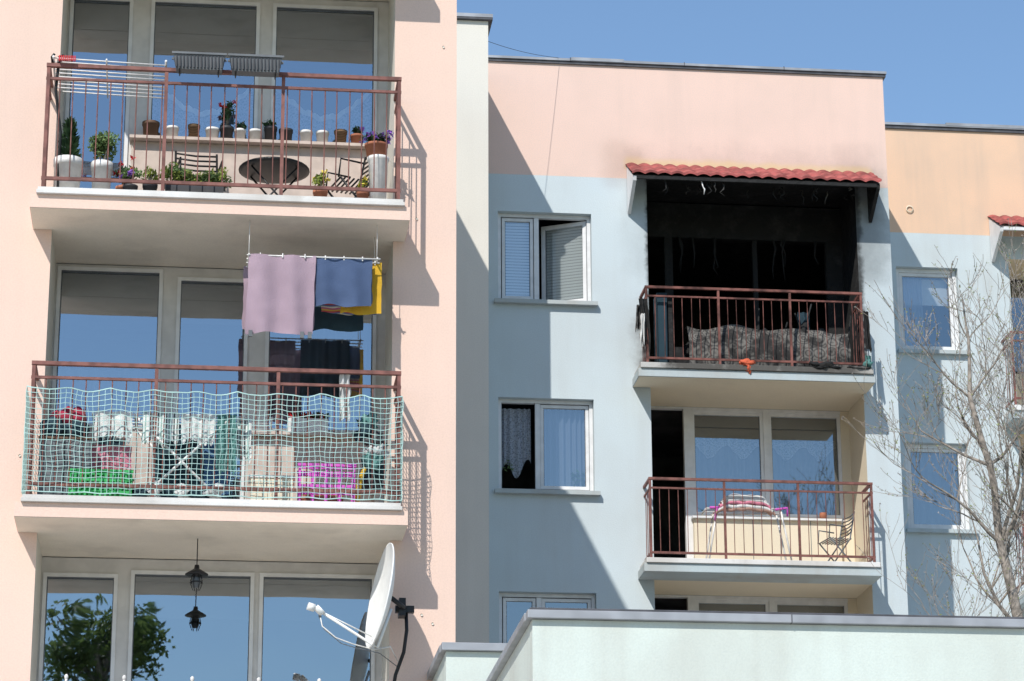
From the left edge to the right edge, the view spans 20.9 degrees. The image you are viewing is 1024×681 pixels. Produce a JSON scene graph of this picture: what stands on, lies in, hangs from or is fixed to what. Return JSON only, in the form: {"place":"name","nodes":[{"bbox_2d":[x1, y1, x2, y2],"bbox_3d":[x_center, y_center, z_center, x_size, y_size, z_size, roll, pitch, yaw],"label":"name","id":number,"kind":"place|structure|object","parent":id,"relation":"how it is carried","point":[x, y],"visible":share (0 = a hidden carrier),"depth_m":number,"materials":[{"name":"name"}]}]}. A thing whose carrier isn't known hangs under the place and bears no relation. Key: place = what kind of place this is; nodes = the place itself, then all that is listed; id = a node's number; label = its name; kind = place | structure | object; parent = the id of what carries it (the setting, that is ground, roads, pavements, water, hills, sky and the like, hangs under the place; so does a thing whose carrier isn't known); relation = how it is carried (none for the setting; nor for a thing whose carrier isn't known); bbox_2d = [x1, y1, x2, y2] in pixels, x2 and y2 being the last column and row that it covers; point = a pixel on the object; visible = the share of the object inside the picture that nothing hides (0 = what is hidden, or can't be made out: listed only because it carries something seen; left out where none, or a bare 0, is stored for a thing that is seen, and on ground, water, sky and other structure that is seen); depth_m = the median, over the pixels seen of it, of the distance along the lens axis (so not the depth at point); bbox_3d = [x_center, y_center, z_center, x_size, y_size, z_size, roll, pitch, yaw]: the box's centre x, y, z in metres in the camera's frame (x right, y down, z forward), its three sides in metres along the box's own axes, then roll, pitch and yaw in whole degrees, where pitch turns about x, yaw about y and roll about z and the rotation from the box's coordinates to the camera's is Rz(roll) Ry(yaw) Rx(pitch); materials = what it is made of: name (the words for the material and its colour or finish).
{"place":"outdoors","nodes":[
{"label":"outdoors","id":0,"kind":"place"},
{"bbox_2d":[64,674,320,680],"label":"railing finials","id":1,"kind":"object","parent":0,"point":[124,678],"visible":1,"depth_m":24.20,"materials":[{"name":"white metal"}]},
{"bbox_2d":[248,330,311,338],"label":"clothes pegs","id":2,"kind":"object","parent":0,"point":[301,334],"visible":1,"depth_m":25.31,"materials":[{"name":"grey plastic"}]},
{"bbox_2d":[457,0,1023,125],"label":"sky","id":3,"kind":"structure","parent":0,"point":[943,61],"materials":[{"name":"blue"}]},
{"bbox_2d":[639,285,864,365],"bbox_3d":[3.425,-0.060,39.627,3.174,1.259,0.530,2,-18,-6],"label":"balcony railing","id":4,"kind":"object","parent":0,"point":[789,300],"visible":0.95,"depth_m":39.46,"materials":[{"name":"brown metal"}]},
{"bbox_2d":[643,477,875,561],"bbox_3d":[3.452,2.620,38.783,3.204,1.259,0.530,2,-18,-6],"label":"balcony railing","id":5,"kind":"object","parent":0,"point":[651,552],"visible":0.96,"depth_m":38.61,"materials":[{"name":"brown metal"}]},
{"bbox_2d":[885,122,1023,616],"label":"apartment building","id":6,"kind":"structure","parent":0,"point":[952,187],"depth_m":43.35,"materials":[{"name":"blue paint"}]},
{"bbox_2d":[885,122,1023,609],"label":"windows and slabs","id":7,"kind":"structure","parent":6,"relation":"in","point":[914,286],"depth_m":43.95,"materials":[{"name":"metal"}]},
{"bbox_2d":[988,215,1023,261],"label":"red tiled awning","id":8,"kind":"object","parent":6,"relation":"attached to","point":[996,225],"visible":0.99,"depth_m":43.22,"materials":[{"name":"tile"}]},
{"bbox_2d":[1001,331,1023,407],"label":"balcony railing","id":9,"kind":"object","parent":6,"relation":"on","point":[1014,386],"visible":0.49,"depth_m":42.47,"materials":[{"name":"paint"}]},
{"bbox_2d":[1016,511,1023,587],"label":"balcony railing","id":10,"kind":"object","parent":6,"relation":"on","point":[1022,549],"visible":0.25,"depth_m":41.67,"materials":[{"name":"metal"}]},
{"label":"pavement","id":11,"kind":"structure","parent":0,"visible":0},
{"bbox_2d":[432,619,1023,680],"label":"walls","id":12,"kind":"structure","parent":11,"relation":"on","point":[567,650],"depth_m":20.66,"materials":[{"name":"white paint"}]},
{"bbox_2d":[427,607,1023,680],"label":"parapet coping","id":13,"kind":"object","parent":12,"relation":"on","point":[509,647],"visible":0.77,"depth_m":20.73,"materials":[{"name":"metal"}]},
{"bbox_2d":[842,218,1023,616],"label":"bare tree","id":14,"kind":"object","parent":11,"relation":"on","point":[1002,535],"visible":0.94,"depth_m":34.85,"materials":[{"name":"bark"},{"name":"wood"}]},
{"label":"ground","id":15,"kind":"structure","parent":0,"visible":0},
{"bbox_2d":[0,0,456,680],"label":"walls","id":16,"kind":"structure","parent":15,"relation":"on","point":[420,302],"depth_m":25.91,"materials":[{"name":"pink paint"}]},
{"bbox_2d":[14,0,409,562],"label":"balcony slabs","id":17,"kind":"structure","parent":16,"relation":"attached to","point":[146,227],"depth_m":25.55,"materials":[{"name":"beige concrete"}]},
{"bbox_2d":[54,54,63,186],"bbox_3d":[-4.217,-2.016,25.737,0.087,1.359,0.109,2,-18,-6],"label":"parasol pole","id":18,"kind":"object","parent":17,"relation":"on","point":[57,108],"visible":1,"depth_m":25.77,"materials":[{"name":"black metal"}]},
{"bbox_2d":[37,436,92,494],"bbox_3d":[-4.043,1.217,25.086,0.480,0.600,0.440,2,-18,-6],"label":"cabinet","id":19,"kind":"object","parent":17,"relation":"on","point":[87,453],"visible":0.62,"depth_m":24.92,"materials":[{"name":"grey plastic"}]},
{"bbox_2d":[39,406,89,436],"bbox_3d":[-4.050,0.775,25.142,0.452,0.362,0.330,2,-18,-6],"label":"red clothes bundle","id":20,"kind":"object","parent":19,"relation":"on","point":[49,432],"visible":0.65,"depth_m":25.04,"materials":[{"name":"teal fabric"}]},
{"bbox_2d":[53,116,81,187],"bbox_3d":[-4.121,-1.710,25.782,0.275,0.792,0.279,2,-18,-6],"label":"potted conifer","id":21,"kind":"object","parent":17,"relation":"on","point":[75,164],"visible":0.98,"depth_m":25.69,"materials":[{"name":"white ceramic"}]},
{"bbox_2d":[68,468,133,496],"bbox_3d":[-3.701,1.341,24.961,0.580,0.295,0.320,2,-18,-6],"label":"green storage crate","id":22,"kind":"object","parent":17,"relation":"on","point":[114,478],"visible":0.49,"depth_m":24.83,"materials":[{"name":"green plastic"}]},
{"bbox_2d":[92,445,131,469],"bbox_3d":[-3.636,1.089,25.152,0.371,0.280,0.094,2,-18,-6],"label":"pink garment","id":23,"kind":"object","parent":22,"relation":"on","point":[101,453],"visible":0.7,"depth_m":25.15,"materials":[{"name":"fabric"}]},
{"bbox_2d":[87,130,120,188],"bbox_3d":[-3.804,-1.637,25.810,0.320,0.668,0.367,2,-18,-6],"label":"potted shrub","id":24,"kind":"object","parent":17,"relation":"on","point":[101,150],"visible":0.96,"depth_m":25.77,"materials":[{"name":"green plant"}]},
{"bbox_2d":[113,155,135,188],"bbox_3d":[-3.611,-1.493,25.824,0.216,0.429,0.235,2,-18,-6],"label":"potted geranium","id":25,"kind":"object","parent":17,"relation":"on","point":[123,168],"visible":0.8,"depth_m":25.80,"materials":[{"name":"plant"}]},
{"bbox_2d":[121,167,141,189],"bbox_3d":[-3.542,-1.474,25.712,0.229,0.325,0.211,2,-18,-6],"label":"potted geranium","id":26,"kind":"object","parent":17,"relation":"on","point":[128,174],"visible":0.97,"depth_m":25.70,"materials":[{"name":"green plant"}]},
{"bbox_2d":[141,165,159,190],"bbox_3d":[-3.369,-1.459,25.797,0.194,0.345,0.155,2,-18,-6],"label":"potted herb","id":27,"kind":"object","parent":17,"relation":"on","point":[151,173],"visible":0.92,"depth_m":25.78,"materials":[{"name":"green plant"}]},
{"bbox_2d":[92,412,272,485],"bbox_3d":[-3.023,1.167,25.340,1.637,0.877,0.526,2,-18,-6],"label":"drying rack","id":28,"kind":"object","parent":17,"relation":"on","point":[180,459],"visible":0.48,"depth_m":25.17,"materials":[{"name":"white metal"}]},
{"bbox_2d":[99,434,125,444],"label":"dark garment","id":29,"kind":"object","parent":28,"relation":"hanging from","point":[108,438],"visible":0.12,"depth_m":25.44,"materials":[{"name":"black fabric"}]},
{"bbox_2d":[94,411,132,444],"bbox_3d":[-3.611,0.800,25.122,0.347,0.317,0.095,2,-18,-6],"label":"white garment","id":30,"kind":"object","parent":28,"relation":"hanging from","point":[115,424],"visible":0.74,"depth_m":25.11,"materials":[{"name":"fabric"}]},
{"bbox_2d":[141,412,179,447],"bbox_3d":[-3.190,0.822,25.164,0.340,0.338,0.090,2,-18,-6],"label":"patterned garment","id":31,"kind":"object","parent":28,"relation":"hanging from","point":[172,429],"visible":0.69,"depth_m":25.15,"materials":[{"name":"fabric"}]},
{"bbox_2d":[155,425,203,485],"bbox_3d":[-3.042,1.071,25.441,0.510,0.647,0.088,2,-18,-6],"label":"dark garment","id":32,"kind":"object","parent":28,"relation":"hanging from","point":[195,481],"visible":0.38,"depth_m":25.40,"materials":[{"name":"black fabric"}]},
{"bbox_2d":[181,414,214,445],"bbox_3d":[-2.859,0.822,25.215,0.309,0.309,0.092,2,-18,-6],"label":"white garment","id":33,"kind":"object","parent":28,"relation":"hanging from","point":[185,425],"visible":0.76,"depth_m":25.20,"materials":[{"name":"fabric"}]},
{"bbox_2d":[203,424,230,494],"bbox_3d":[-2.711,1.098,25.473,0.267,0.682,0.089,2,-18,-6],"label":"blue garment","id":34,"kind":"object","parent":28,"relation":"hanging from","point":[208,456],"visible":0.31,"depth_m":25.42,"materials":[{"name":"fabric"}]},
{"bbox_2d":[216,414,236,474],"bbox_3d":[-2.597,0.956,25.195,0.186,0.580,0.091,2,-18,-6],"label":"teal garment","id":35,"kind":"object","parent":28,"relation":"hanging from","point":[223,466],"visible":0.79,"depth_m":25.18,"materials":[{"name":"fabric"}]},
{"bbox_2d":[236,418,251,463],"bbox_3d":[-2.450,0.927,25.347,0.146,0.434,0.088,2,-18,-6],"label":"patterned garment","id":36,"kind":"object","parent":28,"relation":"hanging from","point":[246,428],"visible":0.66,"depth_m":25.34,"materials":[{"name":"fabric"}]},
{"bbox_2d":[159,161,232,192],"bbox_3d":[-2.945,-1.473,25.847,0.708,0.399,0.230,2,-18,-6],"label":"planter with herbs","id":37,"kind":"object","parent":17,"relation":"on","point":[190,176],"visible":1,"depth_m":25.80,"materials":[{"name":"green plant"}]},
{"bbox_2d":[185,539,207,590],"bbox_3d":[-2.858,2.033,25.161,0.210,0.481,0.210,2,-18,-6],"label":"pendant lantern","id":38,"kind":"object","parent":17,"relation":"hanging from","point":[196,574],"visible":1,"depth_m":25.09,"materials":[{"name":"black metal"}]},
{"bbox_2d":[175,151,221,181],"bbox_3d":[-3.014,-1.467,26.608,0.421,0.859,0.444,4,-18,-14],"label":"folding chair","id":39,"kind":"object","parent":17,"relation":"on","point":[179,163],"visible":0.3,"depth_m":26.87,"materials":[{"name":"black metal"}]},
{"bbox_2d":[26,360,401,505],"bbox_3d":[-2.690,0.940,25.172,3.354,1.329,0.530,2,-18,-6],"label":"balcony railing","id":40,"kind":"object","parent":17,"relation":"attached to","point":[36,376],"visible":0.96,"depth_m":24.99,"materials":[{"name":"brown metal"}]},
{"bbox_2d":[21,385,403,502],"bbox_3d":[-2.692,0.998,25.102,3.389,0.999,0.588,2,-18,-6],"label":"balcony net","id":41,"kind":"object","parent":40,"relation":"attached to","point":[26,448],"visible":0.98,"depth_m":24.86,"materials":[{"name":"plastic"}]},
{"bbox_2d":[41,63,401,198],"bbox_3d":[-2.712,-1.826,26.043,3.334,1.329,0.530,2,-18,-6],"label":"balcony railing","id":42,"kind":"object","parent":17,"relation":"attached to","point":[163,182],"visible":0.96,"depth_m":25.85,"materials":[{"name":"brown metal"}]},
{"bbox_2d":[51,53,166,98],"bbox_3d":[-3.794,-2.458,26.145,1.077,0.243,0.672,2,-18,-6],"label":"clothes airer","id":43,"kind":"object","parent":42,"relation":"attached to","point":[73,59],"visible":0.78,"depth_m":26.14,"materials":[{"name":"white metal"}]},
{"bbox_2d":[172,51,226,77],"bbox_3d":[-2.923,-2.568,25.927,0.510,0.188,0.217,2,-18,-6],"label":"railing planter box","id":44,"kind":"object","parent":42,"relation":"attached to","point":[205,63],"visible":1,"depth_m":25.85,"materials":[{"name":"grey plastic"}]},
{"bbox_2d":[228,53,283,79],"bbox_3d":[-2.402,-2.553,25.984,0.520,0.188,0.217,2,-18,-6],"label":"railing planter box","id":45,"kind":"object","parent":42,"relation":"attached to","point":[256,65],"visible":1,"depth_m":25.91,"materials":[{"name":"grey plastic"}]},
{"bbox_2d":[132,412,388,498],"bbox_3d":[-2.282,1.062,25.189,2.356,0.949,0.294,3,-18,-9],"label":"household clutter","id":46,"kind":"object","parent":17,"relation":"on","point":[368,477],"visible":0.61,"depth_m":25.29,"materials":[{"name":"teal fabric"}]},
{"bbox_2d":[248,474,292,499],"bbox_3d":[-2.182,1.393,25.138,0.420,0.290,0.260,2,-18,-6],"label":"cardboard box","id":47,"kind":"object","parent":17,"relation":"on","point":[263,484],"visible":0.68,"depth_m":25.04,"materials":[{"name":"beige cardboard"}]},
{"bbox_2d":[239,157,309,194],"bbox_3d":[-2.278,-1.364,26.493,0.680,0.586,0.680,2,-18,-6],"label":"folding table","id":48,"kind":"object","parent":17,"relation":"on","point":[266,171],"visible":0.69,"depth_m":26.51,"materials":[{"name":"black metal"}]},
{"bbox_2d":[246,221,380,266],"bbox_3d":[-1.852,-0.870,25.828,1.230,0.362,0.480,2,-18,-6],"label":"ceiling clothes airer","id":49,"kind":"object","parent":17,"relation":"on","point":[374,259],"visible":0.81,"depth_m":25.61,"materials":[{"name":"white metal"}]},
{"bbox_2d":[242,266,247,328],"bbox_3d":[-2.213,-0.391,25.763,0.581,0.642,0.039,2,-18,-6],"label":"lavender towel","id":50,"kind":"object","parent":49,"relation":"hanging from","point":[245,275],"visible":0.07,"depth_m":25.75,"materials":[{"name":"purple fabric"}]},
{"bbox_2d":[245,253,315,334],"bbox_3d":[-2.118,-0.419,25.443,0.645,0.782,0.112,2,-18,-6],"label":"lavender towel","id":51,"kind":"object","parent":49,"relation":"hanging from","point":[281,294],"visible":1,"depth_m":25.42,"materials":[{"name":"purple fabric"}]},
{"bbox_2d":[313,290,362,331],"bbox_3d":[-1.634,-0.372,25.881,0.507,0.612,0.035,2,-18,-6],"label":"dark towel","id":52,"kind":"object","parent":49,"relation":"hanging from","point":[339,322],"visible":0.32,"depth_m":25.82,"materials":[{"name":"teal fabric"}]},
{"bbox_2d":[315,255,372,306],"bbox_3d":[-1.549,-0.534,25.568,0.537,0.492,0.103,2,-18,-6],"label":"slate blue towel","id":53,"kind":"object","parent":49,"relation":"hanging from","point":[344,282],"visible":1,"depth_m":25.54,"materials":[{"name":"blue fabric"}]},
{"bbox_2d":[321,304,375,314],"bbox_3d":[-1.512,-0.467,25.745,0.516,0.490,0.039,2,-18,-6],"label":"striped towel","id":54,"kind":"object","parent":49,"relation":"hanging from","point":[332,308],"visible":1,"depth_m":25.67,"materials":[{"name":"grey fabric"}]},
{"bbox_2d":[340,261,381,314],"bbox_3d":[-1.398,-0.485,25.659,0.389,0.532,0.038,2,-18,-6],"label":"yellow towel","id":55,"kind":"object","parent":49,"relation":"hanging from","point":[374,307],"visible":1,"depth_m":25.64,"materials":[{"name":"yellow fabric"}]},
{"bbox_2d":[312,169,330,196],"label":"potted yellow flowers","id":56,"kind":"object","parent":17,"relation":"on","point":[317,179],"visible":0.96,"depth_m":25.91,"materials":[{"name":"green plant"}]},
{"bbox_2d":[300,487,342,501],"bbox_3d":[-1.763,1.523,25.590,0.440,0.300,0.220,2,-18,-6],"label":"terracotta trough","id":57,"kind":"object","parent":17,"relation":"on","point":[316,496],"visible":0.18,"depth_m":25.51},
{"bbox_2d":[297,463,355,501],"bbox_3d":[-1.690,1.353,25.209,0.530,0.405,0.300,2,-18,-6],"label":"magenta storage crate","id":58,"kind":"object","parent":17,"relation":"on","point":[316,466],"visible":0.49,"depth_m":25.12,"materials":[{"name":"plastic"}]},
{"bbox_2d":[339,374,350,423],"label":"white garment","id":59,"kind":"object","parent":17,"relation":"hanging from","point":[344,379],"visible":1,"depth_m":25.23,"materials":[{"name":"fabric"}]},
{"bbox_2d":[325,157,368,197],"bbox_3d":[-1.527,-1.454,26.668,0.445,0.859,0.422,7,-19,-21],"label":"folding chair","id":60,"kind":"object","parent":17,"relation":"on","point":[364,163],"visible":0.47,"depth_m":26.61,"materials":[{"name":"black metal"}]},
{"bbox_2d":[355,467,366,501],"bbox_3d":[-1.369,1.332,25.247,0.143,0.459,0.059,16,-23,-41],"label":"yellow bag","id":61,"kind":"object","parent":17,"relation":"on","point":[361,477],"visible":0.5,"depth_m":25.22,"materials":[{"name":"yellow plastic"}]},
{"bbox_2d":[356,175,368,197],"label":"potted yellow flowers","id":62,"kind":"object","parent":17,"relation":"on","point":[362,194],"visible":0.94,"depth_m":25.97,"materials":[{"name":"ceramic"}]},
{"bbox_2d":[367,154,388,198],"bbox_3d":[-1.259,-1.480,26.050,0.210,0.500,0.210,2,-18,-6],"label":"white plant stand","id":63,"kind":"object","parent":17,"relation":"on","point":[380,161],"visible":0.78,"depth_m":26.00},
{"bbox_2d":[358,127,393,156],"bbox_3d":[-1.287,-1.852,26.150,0.337,0.266,0.277,2,-18,-6],"label":"potted petunia","id":64,"kind":"object","parent":63,"relation":"on","point":[380,144],"visible":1,"depth_m":26.08,"materials":[{"name":"ceramic"}]},
{"bbox_2d":[36,0,388,680],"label":"windows","id":65,"kind":"structure","parent":16,"relation":"attached to","point":[102,619],"depth_m":27.78,"materials":[{"name":"blue glass"}]},
{"bbox_2d":[142,120,159,134],"bbox_3d":[-3.541,-2.053,27.182,0.173,0.170,0.173,2,-18,-6],"label":"flower pot","id":66,"kind":"object","parent":65,"relation":"on","point":[153,127],"visible":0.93,"depth_m":27.13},
{"bbox_2d":[166,125,178,135],"bbox_3d":[-3.332,-2.027,27.199,0.133,0.130,0.133,2,-18,-6],"label":"flower pot","id":67,"kind":"object","parent":65,"relation":"on","point":[169,130],"visible":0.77,"depth_m":27.16,"materials":[{"name":"white ceramic"}]},
{"bbox_2d":[188,123,199,136],"bbox_3d":[-3.123,-2.035,27.226,0.122,0.160,0.122,2,-18,-6],"label":"flower pot","id":68,"kind":"object","parent":65,"relation":"on","point":[192,129],"visible":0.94,"depth_m":27.19,"materials":[{"name":"wicker"}]},
{"bbox_2d":[205,126,219,137],"bbox_3d":[-2.944,-2.015,27.241,0.143,0.130,0.143,2,-18,-6],"label":"flower pot","id":69,"kind":"object","parent":65,"relation":"on","point":[215,131],"visible":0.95,"depth_m":27.20,"materials":[{"name":"white ceramic"}]},
{"bbox_2d":[218,100,235,137],"bbox_3d":[-2.807,-2.165,27.297,0.193,0.448,0.158,2,-18,-6],"label":"potted plant","id":70,"kind":"object","parent":65,"relation":"on","point":[228,131],"visible":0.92,"depth_m":27.28,"materials":[{"name":"green plant"}]},
{"bbox_2d":[234,121,246,138],"bbox_3d":[-2.671,-2.053,27.287,0.133,0.227,0.131,-3,-18,7],"label":"potted plant","id":71,"kind":"object","parent":65,"relation":"on","point":[241,130],"visible":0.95,"depth_m":27.24,"materials":[{"name":"green plant"}]},
{"bbox_2d":[249,128,260,138],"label":"flower pot","id":72,"kind":"object","parent":65,"relation":"on","point":[254,133],"visible":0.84,"depth_m":27.24,"materials":[{"name":"white ceramic"}]},
{"bbox_2d":[262,118,276,139],"bbox_3d":[-2.393,-2.058,27.317,0.147,0.253,0.162,-14,-22,37],"label":"potted plant","id":73,"kind":"object","parent":65,"relation":"on","point":[268,128],"visible":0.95,"depth_m":27.27,"materials":[{"name":"green plant"}]},
{"bbox_2d":[279,127,292,139],"bbox_3d":[-2.229,-2.003,27.323,0.143,0.150,0.143,2,-18,-6],"label":"flower pot","id":74,"kind":"object","parent":65,"relation":"on","point":[289,133],"visible":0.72,"depth_m":27.28,"materials":[{"name":"grey ceramic"}]},
{"bbox_2d":[300,129,312,140],"bbox_3d":[-2.030,-1.992,27.344,0.133,0.140,0.133,2,-18,-6],"label":"flower pot","id":75,"kind":"object","parent":65,"relation":"on","point":[305,134],"visible":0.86,"depth_m":27.30,"materials":[{"name":"white ceramic"}]},
{"bbox_2d":[288,410,330,431],"bbox_3d":[-1.936,0.780,26.469,0.426,0.247,0.160,2,-18,-6],"label":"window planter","id":76,"kind":"object","parent":65,"relation":"on","point":[302,423],"visible":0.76,"depth_m":26.39,"materials":[{"name":"grey plastic"}]},
{"bbox_2d":[316,130,328,141],"bbox_3d":[-1.871,-1.988,27.361,0.133,0.140,0.133,2,-18,-6],"label":"flower pot","id":77,"kind":"object","parent":65,"relation":"on","point":[319,135],"visible":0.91,"depth_m":27.32,"materials":[{"name":"white ceramic"}]},
{"bbox_2d":[334,129,346,142],"bbox_3d":[-1.693,-1.992,27.384,0.133,0.160,0.133,2,-18,-6],"label":"flower pot","id":78,"kind":"object","parent":65,"relation":"on","point":[341,135],"visible":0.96,"depth_m":27.34,"materials":[{"name":"wicker"}]},
{"bbox_2d":[350,125,362,142],"bbox_3d":[-1.534,-2.021,27.412,0.131,0.232,0.131,11,-21,-32],"label":"potted plant","id":79,"kind":"object","parent":65,"relation":"on","point":[355,136],"visible":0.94,"depth_m":27.36,"materials":[{"name":"green plant"}]},
{"bbox_2d":[307,543,413,680],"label":"satellite dish","id":80,"kind":"object","parent":16,"relation":"attached to","point":[381,598],"visible":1,"depth_m":24.79,"materials":[{"name":"white metal"}]},
{"bbox_2d":[455,20,907,642],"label":"walls","id":81,"kind":"structure","parent":15,"relation":"on","point":[551,140],"depth_m":39.81,"materials":[{"name":"blue paint"}]},
{"bbox_2d":[488,41,557,57],"bbox_3d":[0.180,-4.181,39.869,0.006,0.576,2.207,-10,-20,27],"label":"aerial wire","id":82,"kind":"object","parent":81,"relation":"attached to","point":[522,51],"visible":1,"depth_m":39.84,"materials":[{"name":"black metal"}]},
{"bbox_2d":[457,12,886,207],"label":"roof edge","id":83,"kind":"object","parent":81,"relation":"on","point":[616,62],"visible":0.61,"depth_m":41.01,"materials":[{"name":"metal"}]},
{"bbox_2d":[494,213,856,642],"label":"windows","id":84,"kind":"structure","parent":81,"relation":"attached to","point":[545,447],"depth_m":40.40,"materials":[{"name":"blue glass"}]},
{"bbox_2d":[819,512,825,518],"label":"flower pot","id":85,"kind":"object","parent":84,"relation":"on","point":[822,515],"visible":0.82,"depth_m":40.09,"materials":[{"name":"ceramic"}]},
{"bbox_2d":[647,202,844,362],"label":"burnt loggia","id":86,"kind":"object","parent":81,"relation":"attached to","point":[740,246],"visible":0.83,"depth_m":42.62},
{"bbox_2d":[625,162,881,222],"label":"red tiled awning","id":87,"kind":"object","parent":81,"relation":"attached to","point":[657,171],"visible":1,"depth_m":40.14,"materials":[{"name":"tile"}]},
{"bbox_2d":[663,180,854,204],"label":"charred hanging debris","id":88,"kind":"object","parent":87,"relation":"attached to","point":[666,186],"visible":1,"depth_m":40.19,"materials":[{"name":"brown wood"}]},
{"bbox_2d":[632,362,881,598],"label":"balcony slabs","id":89,"kind":"structure","parent":81,"relation":"attached to","point":[739,386],"depth_m":39.19,"materials":[{"name":"beige concrete"}]},
{"bbox_2d":[701,506,791,559],"bbox_3d":[3.287,2.748,38.779,1.226,0.818,0.350,2,-18,-6],"label":"laundry table","id":90,"kind":"object","parent":89,"relation":"on","point":[746,512],"visible":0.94,"depth_m":38.88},
{"bbox_2d":[713,494,774,515],"bbox_3d":[3.242,2.324,38.869,0.850,0.347,0.337,2,-18,-6],"label":"folded laundry","id":91,"kind":"object","parent":90,"relation":"on","point":[747,502],"visible":0.99,"depth_m":38.72,"materials":[{"name":"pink fabric"}]},
{"bbox_2d":[739,358,755,373],"bbox_3d":[3.315,0.372,39.153,0.248,0.223,0.125,2,-18,-6],"label":"orange rag","id":92,"kind":"object","parent":89,"relation":"on","point":[747,362],"visible":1,"depth_m":39.14,"materials":[{"name":"orange fabric"}]},
{"bbox_2d":[653,293,850,362],"bbox_3d":[3.466,-0.028,39.816,2.895,1.070,0.680,2,-18,-6],"label":"burnt debris pile","id":93,"kind":"object","parent":89,"relation":"on","point":[663,339],"visible":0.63,"depth_m":39.43,"materials":[{"name":"black fabric"}]},
{"bbox_2d":[635,298,871,368],"bbox_3d":[3.439,-0.032,39.333,3.394,1.073,0.146,2,-18,-6],"label":"scorched cloth","id":94,"kind":"object","parent":89,"relation":"on","point":[642,318],"visible":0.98,"depth_m":39.26,"materials":[{"name":"black fabric"}]},
{"bbox_2d":[683,324,850,367],"bbox_3d":[3.652,0.135,39.751,2.340,0.739,0.548,2,-18,-6],"label":"charred mattress","id":95,"kind":"object","parent":89,"relation":"on","point":[822,339],"visible":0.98,"depth_m":39.54,"materials":[{"name":"grey charred fabric"}]},
{"bbox_2d":[817,511,854,561],"bbox_3d":[4.605,2.868,39.231,0.445,0.858,0.422,5,-18,-16],"label":"folding chair","id":96,"kind":"object","parent":89,"relation":"on","point":[839,542],"visible":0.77,"depth_m":39.25,"materials":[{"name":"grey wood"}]},
{"bbox_2d":[806,359,872,369],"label":"charred rags","id":97,"kind":"object","parent":89,"relation":"on","point":[818,365],"visible":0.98,"depth_m":39.28,"materials":[{"name":"black fabric"}]}
]}

